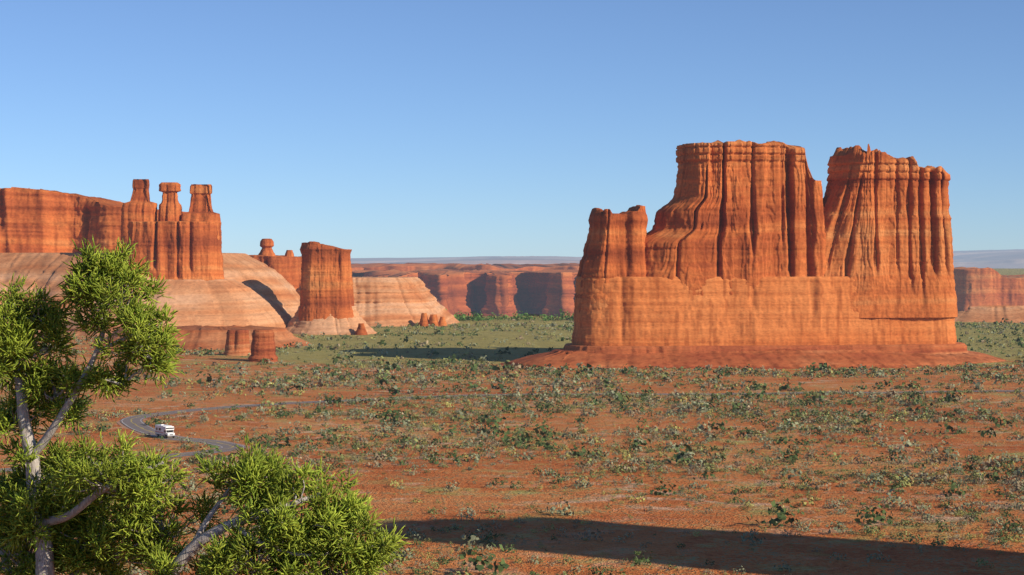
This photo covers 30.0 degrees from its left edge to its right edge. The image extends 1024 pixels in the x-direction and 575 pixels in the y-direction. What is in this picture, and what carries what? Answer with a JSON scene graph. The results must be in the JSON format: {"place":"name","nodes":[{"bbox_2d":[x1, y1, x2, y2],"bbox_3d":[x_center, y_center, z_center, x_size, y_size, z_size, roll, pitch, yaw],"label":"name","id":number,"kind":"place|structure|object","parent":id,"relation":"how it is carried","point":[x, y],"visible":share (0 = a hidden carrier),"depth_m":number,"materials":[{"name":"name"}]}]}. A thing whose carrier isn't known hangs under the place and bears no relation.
{"place":"outdoors","nodes":[
{"label":"outdoors","id":0,"kind":"place"},
{"bbox_2d":[0,268,1023,574],"bbox_3d":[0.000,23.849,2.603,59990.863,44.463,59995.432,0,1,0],"label":"ground","id":1,"kind":"structure","parent":0,"point":[664,524],"depth_m":423.05,"materials":[{"name":"soil"}]},
{"bbox_2d":[0,252,299,332],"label":"rock slope","id":2,"kind":"structure","parent":1,"relation":"on","point":[43,270],"depth_m":1242.86,"materials":[{"name":"orange stone"}]},
{"bbox_2d":[0,187,185,252],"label":"cliff","id":3,"kind":"structure","parent":2,"relation":"on","point":[41,221],"depth_m":1293.70,"materials":[{"name":"orange stone"}]},
{"bbox_2d":[120,221,223,280],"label":"rock","id":4,"kind":"object","parent":2,"relation":"on","point":[177,250],"visible":0.84,"depth_m":1209.26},
{"bbox_2d":[121,179,156,243],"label":"rock pillar","id":5,"kind":"structure","parent":4,"relation":"on","point":[139,206],"depth_m":1214.46,"materials":[{"name":"orange stone"}]},
{"bbox_2d":[158,182,181,220],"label":"rock pillar","id":6,"kind":"structure","parent":4,"relation":"on","point":[170,207],"depth_m":1217.08,"materials":[{"name":"orange stone"}]},
{"bbox_2d":[181,184,221,239],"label":"rock pillar","id":7,"kind":"structure","parent":4,"relation":"on","point":[200,209],"depth_m":1219.98,"materials":[{"name":"orange stone"}]},
{"bbox_2d":[249,255,301,289],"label":"cliff rock","id":8,"kind":"object","parent":2,"relation":"on","point":[288,269],"visible":0.09,"depth_m":1521.87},
{"bbox_2d":[258,239,275,255],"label":"balanced rock","id":9,"kind":"object","parent":8,"relation":"on","point":[266,245],"visible":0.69,"depth_m":1545.51,"materials":[{"name":"orange stone"}]},
{"bbox_2d":[285,250,293,256],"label":"rock knob","id":10,"kind":"object","parent":8,"relation":"on","point":[289,253],"visible":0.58,"depth_m":1556.98,"materials":[{"name":"orange stone"}]},
{"bbox_2d":[117,416,214,453],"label":"road edge line","id":11,"kind":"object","parent":1,"relation":"on","point":[120,424],"visible":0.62,"depth_m":502.26,"materials":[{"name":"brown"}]},
{"bbox_2d":[62,279,291,335],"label":"rock slope","id":12,"kind":"structure","parent":1,"relation":"on","point":[223,302],"depth_m":1190.31,"materials":[{"name":"orange stone"}]},
{"bbox_2d":[89,325,310,349],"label":"rock ledge","id":13,"kind":"object","parent":1,"relation":"on","point":[209,337],"visible":0.42,"depth_m":1011.78,"materials":[{"name":"orange stone"}]},
{"bbox_2d":[0,233,411,574],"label":"juniper tree","id":14,"kind":"object","parent":1,"relation":"on","point":[38,510],"visible":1,"depth_m":8.01,"materials":[{"name":"green plant"}]},
{"bbox_2d":[223,329,250,355],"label":"rock block","id":15,"kind":"object","parent":1,"relation":"on","point":[237,343],"visible":0.99,"depth_m":925.91,"materials":[{"name":"orange stone"}]},
{"bbox_2d":[248,329,277,361],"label":"rock block","id":16,"kind":"object","parent":1,"relation":"on","point":[263,344],"visible":0.98,"depth_m":870.34,"materials":[{"name":"orange stone"}]},
{"bbox_2d":[286,306,376,334],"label":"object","id":17,"kind":"object","parent":1,"relation":"on","point":[330,325],"visible":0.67,"depth_m":1195.66,"materials":[{"name":"stone"}]},
{"bbox_2d":[298,241,353,320],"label":"rock tower","id":18,"kind":"structure","parent":17,"relation":"on","point":[326,289],"depth_m":1198.83,"materials":[{"name":"orange stone"}]},
{"bbox_2d":[355,323,367,334],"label":"small rock","id":19,"kind":"object","parent":1,"relation":"on","point":[361,330],"visible":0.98,"depth_m":1188.23,"materials":[{"name":"orange stone"}]},
{"bbox_2d":[296,277,458,325],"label":"rock slope","id":20,"kind":"structure","parent":1,"relation":"on","point":[394,301],"depth_m":1370.12,"materials":[{"name":"orange stone"}]},
{"bbox_2d":[419,313,428,325],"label":"small rock spire","id":21,"kind":"object","parent":1,"relation":"on","point":[424,320],"visible":0.94,"depth_m":1347.90,"materials":[{"name":"orange stone"}]},
{"bbox_2d":[374,332,480,335],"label":"shrubs","id":22,"kind":"object","parent":1,"relation":"on","point":[382,333],"visible":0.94,"depth_m":1181.50,"materials":[{"name":"green plant"}]},
{"bbox_2d":[428,314,438,325],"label":"small rock spire","id":23,"kind":"object","parent":1,"relation":"on","point":[433,318],"visible":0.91,"depth_m":1347.83,"materials":[{"name":"orange stone"}]},
{"bbox_2d":[439,317,446,325],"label":"small rock spire","id":24,"kind":"object","parent":1,"relation":"on","point":[442,321],"visible":0.89,"depth_m":1348.27,"materials":[{"name":"orange stone"}]},
{"bbox_2d":[351,258,579,264],"bbox_3d":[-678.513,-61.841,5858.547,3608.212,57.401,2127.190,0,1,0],"label":"distant mesa","id":25,"kind":"structure","parent":1,"relation":"on","point":[511,261],"depth_m":5068.78,"materials":[{"name":"grey stone"}]},
{"bbox_2d":[352,268,578,316],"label":"rock wall","id":26,"kind":"structure","parent":1,"relation":"on","point":[503,292],"depth_m":1589.87,"materials":[{"name":"stone"}]},
{"bbox_2d":[351,263,578,270],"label":"terrace rock","id":27,"kind":"object","parent":26,"relation":"on","point":[452,266],"visible":0.17,"depth_m":1912.89,"materials":[{"name":"stone"}]},
{"bbox_2d":[350,256,581,262],"bbox_3d":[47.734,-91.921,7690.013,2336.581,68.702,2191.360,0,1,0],"label":"distant mesa","id":28,"kind":"structure","parent":1,"relation":"on","point":[371,260],"depth_m":6988.88,"materials":[{"name":"grey stone"}]},
{"bbox_2d":[446,309,573,320],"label":"cottonwood trees","id":29,"kind":"object","parent":1,"relation":"on","point":[480,318],"visible":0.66,"depth_m":1477.67,"materials":[{"name":"green plant"}]},
{"bbox_2d":[0,385,1023,472],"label":"shrubs","id":30,"kind":"object","parent":1,"relation":"on","point":[744,408],"visible":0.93,"depth_m":512.54,"materials":[{"name":"green plant"}]},
{"bbox_2d":[0,457,1023,574],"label":"shrubs","id":31,"kind":"object","parent":1,"relation":"on","point":[876,478],"visible":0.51,"depth_m":345.14,"materials":[{"name":"green plant"}]},
{"bbox_2d":[0,353,1023,399],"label":"shrubs","id":32,"kind":"object","parent":1,"relation":"on","point":[603,383],"visible":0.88,"depth_m":734.68,"materials":[{"name":"green plant"}]},
{"bbox_2d":[34,317,1023,358],"bbox_3d":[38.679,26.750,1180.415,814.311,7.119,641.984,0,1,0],"label":"shrubs","id":33,"kind":"object","parent":1,"relation":"on","point":[1020,343],"visible":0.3,"depth_m":1096.71,"materials":[{"name":"green plant"}]},
{"bbox_2d":[143,392,937,457],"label":"road verge","id":34,"kind":"structure","parent":1,"relation":"on","point":[288,404],"depth_m":561.32,"materials":[{"name":"orange soil"}]},
{"bbox_2d":[366,388,1020,401],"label":"roadside shrubs","id":35,"kind":"object","parent":1,"relation":"on","point":[656,393],"visible":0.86,"depth_m":642.04,"materials":[{"name":"green plant"}]},
{"bbox_2d":[498,349,1005,368],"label":"talus rock","id":36,"kind":"object","parent":1,"relation":"on","point":[769,359],"visible":0.62,"depth_m":833.81,"materials":[{"name":"stone"}]},
{"bbox_2d":[571,276,956,345],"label":"butte base","id":37,"kind":"object","parent":1,"relation":"on","point":[656,311],"visible":0.84,"depth_m":847.46,"materials":[{"name":"orange stone"}]},
{"bbox_2d":[574,205,647,317],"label":"rock butte","id":38,"kind":"object","parent":37,"relation":"on","point":[614,245],"visible":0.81,"depth_m":846.10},
{"bbox_2d":[644,140,826,295],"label":"butte","id":39,"kind":"object","parent":37,"relation":"on","point":[751,213],"visible":0.8,"depth_m":850.08,"materials":[{"name":"orange stone"}]},
{"bbox_2d":[823,144,957,317],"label":"butte","id":40,"kind":"object","parent":37,"relation":"on","point":[887,223],"visible":0.87,"depth_m":859.99,"materials":[{"name":"orange stone"}]},
{"bbox_2d":[563,342,967,354],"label":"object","id":41,"kind":"object","parent":1,"relation":"on","point":[957,347],"visible":0.31,"depth_m":846.27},
{"bbox_2d":[953,252,1023,268],"bbox_3d":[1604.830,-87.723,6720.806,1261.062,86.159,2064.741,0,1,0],"label":"distant mountain","id":42,"kind":"structure","parent":1,"relation":"on","point":[1010,260],"depth_m":6088.13,"materials":[{"name":"grey stone"}]},
{"bbox_2d":[953,249,1023,255],"bbox_3d":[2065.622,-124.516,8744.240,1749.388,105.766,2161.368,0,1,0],"label":"mountains","id":43,"kind":"structure","parent":1,"relation":"on","point":[955,253],"depth_m":8126.76,"materials":[{"name":"stone"}]},
{"bbox_2d":[954,305,1023,322],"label":"rock slope","id":44,"kind":"structure","parent":1,"relation":"on","point":[992,313],"depth_m":1441.29,"materials":[{"name":"brown stone"}]},
{"bbox_2d":[953,267,1023,310],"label":"cliff rock","id":45,"kind":"object","parent":44,"relation":"on","point":[975,286],"visible":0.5,"depth_m":1454.24,"materials":[{"name":"stone"}]},
{"bbox_2d":[0,390,1023,470],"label":"road","id":46,"kind":"structure","parent":0,"point":[138,420],"depth_m":534.47,"materials":[{"name":"grey asphalt"}]},
{"bbox_2d":[155,424,174,437],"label":"motorhome","id":47,"kind":"object","parent":46,"relation":"on","point":[164,430],"visible":1,"depth_m":487.63,"materials":[{"name":"white metal"}]},
{"bbox_2d":[1,392,798,469],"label":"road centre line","id":48,"kind":"object","parent":46,"relation":"on","point":[203,440],"visible":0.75,"depth_m":517.72,"materials":[{"name":"yellow paint"}]},
{"bbox_2d":[109,390,969,460],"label":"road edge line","id":49,"kind":"object","parent":46,"relation":"on","point":[284,402],"visible":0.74,"depth_m":541.68,"materials":[{"name":"white paint"}]},
{"bbox_2d":[0,0,1023,257],"label":"sky","id":50,"kind":"structure","parent":0,"point":[370,128],"materials":[{"name":"blue"}]}
]}

